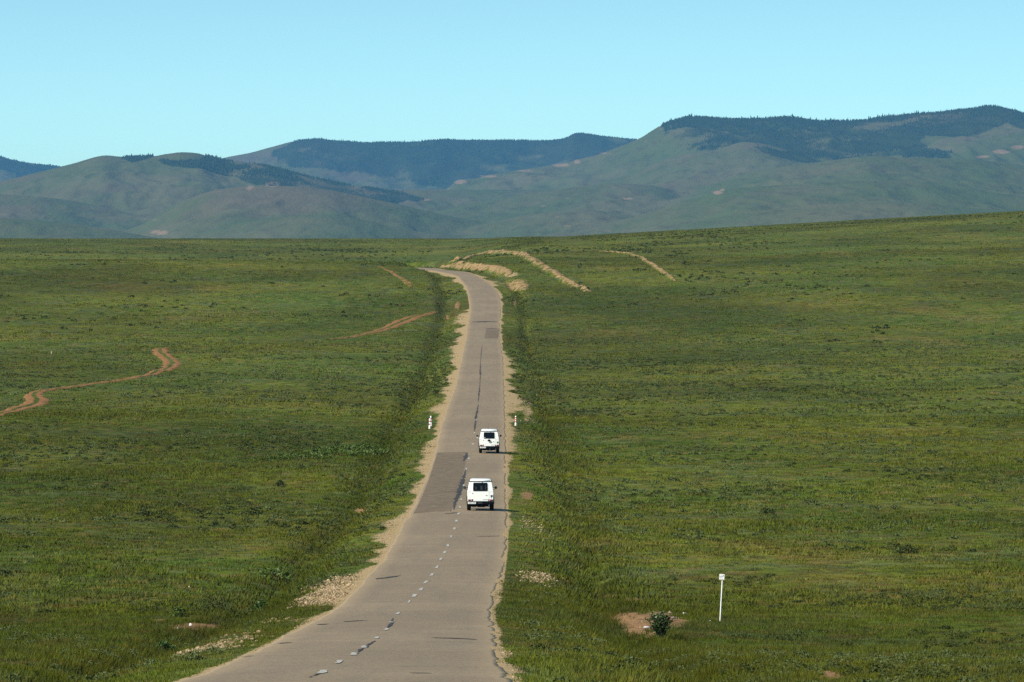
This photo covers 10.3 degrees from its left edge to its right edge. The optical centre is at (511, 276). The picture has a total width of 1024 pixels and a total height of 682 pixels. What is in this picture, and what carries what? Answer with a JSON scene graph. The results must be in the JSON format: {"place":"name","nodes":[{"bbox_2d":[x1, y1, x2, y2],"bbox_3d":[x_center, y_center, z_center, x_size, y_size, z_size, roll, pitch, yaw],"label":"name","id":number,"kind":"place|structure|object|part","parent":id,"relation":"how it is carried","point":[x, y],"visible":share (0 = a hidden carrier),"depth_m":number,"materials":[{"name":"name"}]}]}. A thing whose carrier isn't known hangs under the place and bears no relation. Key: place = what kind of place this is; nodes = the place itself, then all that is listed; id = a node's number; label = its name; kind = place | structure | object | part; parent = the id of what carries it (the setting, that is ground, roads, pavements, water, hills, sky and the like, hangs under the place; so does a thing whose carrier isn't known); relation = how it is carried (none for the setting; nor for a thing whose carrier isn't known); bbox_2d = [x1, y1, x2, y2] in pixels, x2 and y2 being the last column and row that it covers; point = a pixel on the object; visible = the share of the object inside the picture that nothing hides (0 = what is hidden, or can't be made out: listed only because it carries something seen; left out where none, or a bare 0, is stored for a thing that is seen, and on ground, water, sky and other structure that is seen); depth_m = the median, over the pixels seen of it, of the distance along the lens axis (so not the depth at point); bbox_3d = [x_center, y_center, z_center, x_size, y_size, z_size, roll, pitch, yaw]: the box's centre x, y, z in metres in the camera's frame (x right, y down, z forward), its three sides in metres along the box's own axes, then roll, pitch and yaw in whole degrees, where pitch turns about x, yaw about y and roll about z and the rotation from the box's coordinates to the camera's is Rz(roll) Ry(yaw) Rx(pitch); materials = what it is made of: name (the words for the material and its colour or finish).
{"place":"outdoors","nodes":[
{"label":"outdoors","id":0,"kind":"place"},
{"bbox_2d":[0,347,180,416],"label":"dirt track","id":1,"kind":"structure","parent":0,"point":[166,358],"depth_m":749.38,"materials":[{"name":"brown soil"}]},
{"bbox_2d":[177,268,511,681],"bbox_3d":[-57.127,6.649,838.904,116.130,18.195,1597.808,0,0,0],"label":"road","id":2,"kind":"structure","parent":0,"point":[416,605],"depth_m":249.33,"materials":[{"name":"grey asphalt"}]},
{"bbox_2d":[463,478,496,510],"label":"off road car","id":3,"kind":"object","parent":2,"relation":"on","point":[480,492],"visible":1,"depth_m":370.65,"materials":[{"name":"white paint"}]},
{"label":"rear window","id":4,"kind":"part","parent":3,"relation":"part of","materials":[{"name":"black glass"}]},
{"bbox_2d":[476,425,501,452],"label":"off road car","id":5,"kind":"object","parent":2,"relation":"on","point":[488,439],"visible":1,"depth_m":494.59,"materials":[{"name":"white paint"}]},
{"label":"rear window","id":6,"kind":"part","parent":5,"relation":"part of","materials":[{"name":"black glass"}]},
{"bbox_2d":[327,311,439,339],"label":"dirt track","id":7,"kind":"structure","parent":0,"point":[400,322],"depth_m":1058.98,"materials":[{"name":"brown soil"}]},
{"bbox_2d":[377,266,412,286],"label":"dirt track","id":8,"kind":"structure","parent":0,"point":[406,281],"depth_m":1290.88,"materials":[{"name":"brown soil"}]},
{"bbox_2d":[0,211,1023,681],"bbox_3d":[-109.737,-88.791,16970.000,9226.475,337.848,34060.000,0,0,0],"label":"ground","id":9,"kind":"structure","parent":0,"point":[442,253],"depth_m":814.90,"materials":[{"name":"green plant"}]},
{"bbox_2d":[0,568,12,576],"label":"shrub","id":10,"kind":"object","parent":9,"relation":"on","point":[5,571],"visible":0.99,"depth_m":301.44,"materials":[{"name":"green plant"}]},
{"bbox_2d":[136,509,156,515],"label":"shrub","id":11,"kind":"object","parent":9,"relation":"on","point":[140,512],"visible":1,"depth_m":408.66,"materials":[{"name":"green plant"}]},
{"bbox_2d":[155,639,175,650],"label":"leafy plant","id":12,"kind":"object","parent":9,"relation":"on","point":[162,643],"visible":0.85,"depth_m":213.11,"materials":[{"name":"green plant"}]},
{"bbox_2d":[169,606,185,616],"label":"leafy plant","id":13,"kind":"object","parent":9,"relation":"on","point":[177,609],"visible":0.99,"depth_m":248.73,"materials":[{"name":"green plant"}]},
{"bbox_2d":[246,507,261,514],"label":"shrub","id":14,"kind":"object","parent":9,"relation":"on","point":[253,511],"visible":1,"depth_m":409.50,"materials":[{"name":"green plant"}]},
{"bbox_2d":[250,600,267,610],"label":"leafy plant","id":15,"kind":"object","parent":9,"relation":"on","point":[258,605],"visible":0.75,"depth_m":265.90,"materials":[{"name":"green plant"}]},
{"bbox_2d":[254,566,292,579],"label":"broadleaf weeds","id":16,"kind":"object","parent":9,"relation":"on","point":[270,571],"visible":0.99,"depth_m":311.33,"materials":[{"name":"green plant"}]},
{"bbox_2d":[273,479,286,486],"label":"shrub","id":17,"kind":"object","parent":9,"relation":"on","point":[280,481],"visible":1,"depth_m":460.67,"materials":[{"name":"green plant"}]},
{"bbox_2d":[266,442,392,459],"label":"broadleaf weeds","id":18,"kind":"object","parent":9,"relation":"on","point":[354,448],"visible":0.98,"depth_m":529.43,"materials":[{"name":"green plant"}]},
{"bbox_2d":[294,444,524,681],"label":"gravel","id":19,"kind":"structure","parent":9,"relation":"on","point":[511,653],"depth_m":290.26,"materials":[{"name":"beige gravel"}]},
{"bbox_2d":[173,401,679,654],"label":"rubble","id":20,"kind":"object","parent":9,"relation":"on","point":[330,588],"visible":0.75,"depth_m":245.85,"materials":[{"name":"stone"}]},
{"bbox_2d":[439,261,514,276],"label":"earth bank","id":21,"kind":"structure","parent":9,"relation":"on","point":[496,270],"depth_m":1407.45,"materials":[{"name":"beige soil"}]},
{"bbox_2d":[0,212,1022,352],"bbox_3d":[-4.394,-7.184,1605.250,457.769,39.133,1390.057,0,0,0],"label":"shrubs","id":22,"kind":"object","parent":9,"relation":"on","point":[877,327],"visible":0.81,"depth_m":1419.01,"materials":[{"name":"green plant"}]},
{"bbox_2d":[0,580,1023,681],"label":"meadow grass","id":23,"kind":"structure","parent":9,"relation":"on","point":[41,654],"depth_m":207.09,"materials":[{"name":"green plant"}]},
{"bbox_2d":[0,246,1023,422],"bbox_3d":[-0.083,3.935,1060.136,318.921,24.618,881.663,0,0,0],"label":"meadow grass","id":24,"kind":"structure","parent":9,"relation":"on","point":[535,373],"depth_m":1000.03,"materials":[{"name":"green plant"}]},
{"bbox_2d":[0,333,1023,544],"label":"sage tufts","id":25,"kind":"object","parent":9,"relation":"on","point":[714,513],"visible":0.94,"depth_m":571.79,"materials":[{"name":"green plant"}]},
{"bbox_2d":[0,349,1023,553],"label":"shrubs","id":26,"kind":"object","parent":9,"relation":"on","point":[270,520],"visible":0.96,"depth_m":562.19,"materials":[{"name":"green plant"}]},
{"bbox_2d":[0,211,1023,268],"bbox_3d":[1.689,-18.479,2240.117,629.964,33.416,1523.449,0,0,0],"label":"meadow grass","id":27,"kind":"structure","parent":9,"relation":"on","point":[530,238],"depth_m":2082.86,"materials":[{"name":"green plant"}]},
{"bbox_2d":[0,538,1023,681],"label":"sage tufts","id":28,"kind":"object","parent":9,"relation":"on","point":[579,647],"visible":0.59,"depth_m":183.03,"materials":[{"name":"green plant"}]},
{"bbox_2d":[0,557,1023,681],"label":"shrubs","id":29,"kind":"object","parent":9,"relation":"on","point":[931,671],"visible":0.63,"depth_m":218.29,"materials":[{"name":"green plant"}]},
{"bbox_2d":[447,249,592,291],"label":"earth bank","id":30,"kind":"structure","parent":9,"relation":"on","point":[547,269],"depth_m":1387.23,"materials":[{"name":"beige soil"}]},
{"bbox_2d":[645,609,674,637],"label":"leafy bush","id":31,"kind":"object","parent":9,"relation":"on","point":[659,621],"visible":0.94,"depth_m":213.05,"materials":[{"name":"green plant"}]},
{"bbox_2d":[719,574,724,619],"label":"signpost","id":32,"kind":"object","parent":9,"relation":"on","point":[721,576],"visible":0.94,"depth_m":236.39,"materials":[{"name":"white metal"}]},
{"bbox_2d":[758,507,775,514],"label":"shrub","id":33,"kind":"object","parent":9,"relation":"on","point":[764,511],"visible":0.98,"depth_m":404.70,"materials":[{"name":"green plant"}]},
{"bbox_2d":[896,543,917,553],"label":"shrub","id":34,"kind":"object","parent":9,"relation":"on","point":[905,547],"visible":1,"depth_m":334.23,"materials":[{"name":"green plant"}]},
{"bbox_2d":[0,107,1023,238],"bbox_3d":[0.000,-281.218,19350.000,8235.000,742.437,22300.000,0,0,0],"label":"hills","id":35,"kind":"structure","parent":0,"point":[653,180],"depth_m":15419.77,"materials":[{"name":"green plant"}]},
{"bbox_2d":[0,155,59,176],"bbox_3d":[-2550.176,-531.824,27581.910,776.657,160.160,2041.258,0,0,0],"label":"forest","id":36,"kind":"object","parent":35,"relation":"on","point":[27,166],"visible":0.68,"depth_m":27567.54,"materials":[{"name":"green plant"}]},
{"bbox_2d":[122,153,423,203],"bbox_3d":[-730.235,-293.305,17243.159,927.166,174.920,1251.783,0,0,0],"label":"forest","id":37,"kind":"object","parent":35,"relation":"on","point":[285,174],"visible":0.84,"depth_m":17162.46,"materials":[{"name":"green plant"}]},
{"bbox_2d":[273,132,638,187],"bbox_3d":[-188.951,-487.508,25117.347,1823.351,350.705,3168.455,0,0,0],"label":"forest","id":38,"kind":"object","parent":35,"relation":"on","point":[435,143],"visible":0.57,"depth_m":25426.10,"materials":[{"name":"green plant"}]},
{"bbox_2d":[661,104,1023,162],"bbox_3d":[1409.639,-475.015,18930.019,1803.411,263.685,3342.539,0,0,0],"label":"forest","id":39,"kind":"object","parent":35,"relation":"on","point":[687,122],"visible":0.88,"depth_m":19085.82,"materials":[{"name":"green plant"}]},
{"bbox_2d":[0,0,1023,166],"label":"sky","id":40,"kind":"structure","parent":0,"point":[80,80],"materials":[{"name":"blue"}]},
{"bbox_2d":[495,279,532,291],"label":"earth bank","id":41,"kind":"structure","parent":0,"point":[517,285],"depth_m":1269.27,"materials":[{"name":"beige soil"}]},
{"bbox_2d":[600,250,675,280],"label":"earth bank","id":42,"kind":"structure","parent":0,"point":[659,269],"depth_m":1397.43,"materials":[{"name":"beige soil"}]}
]}

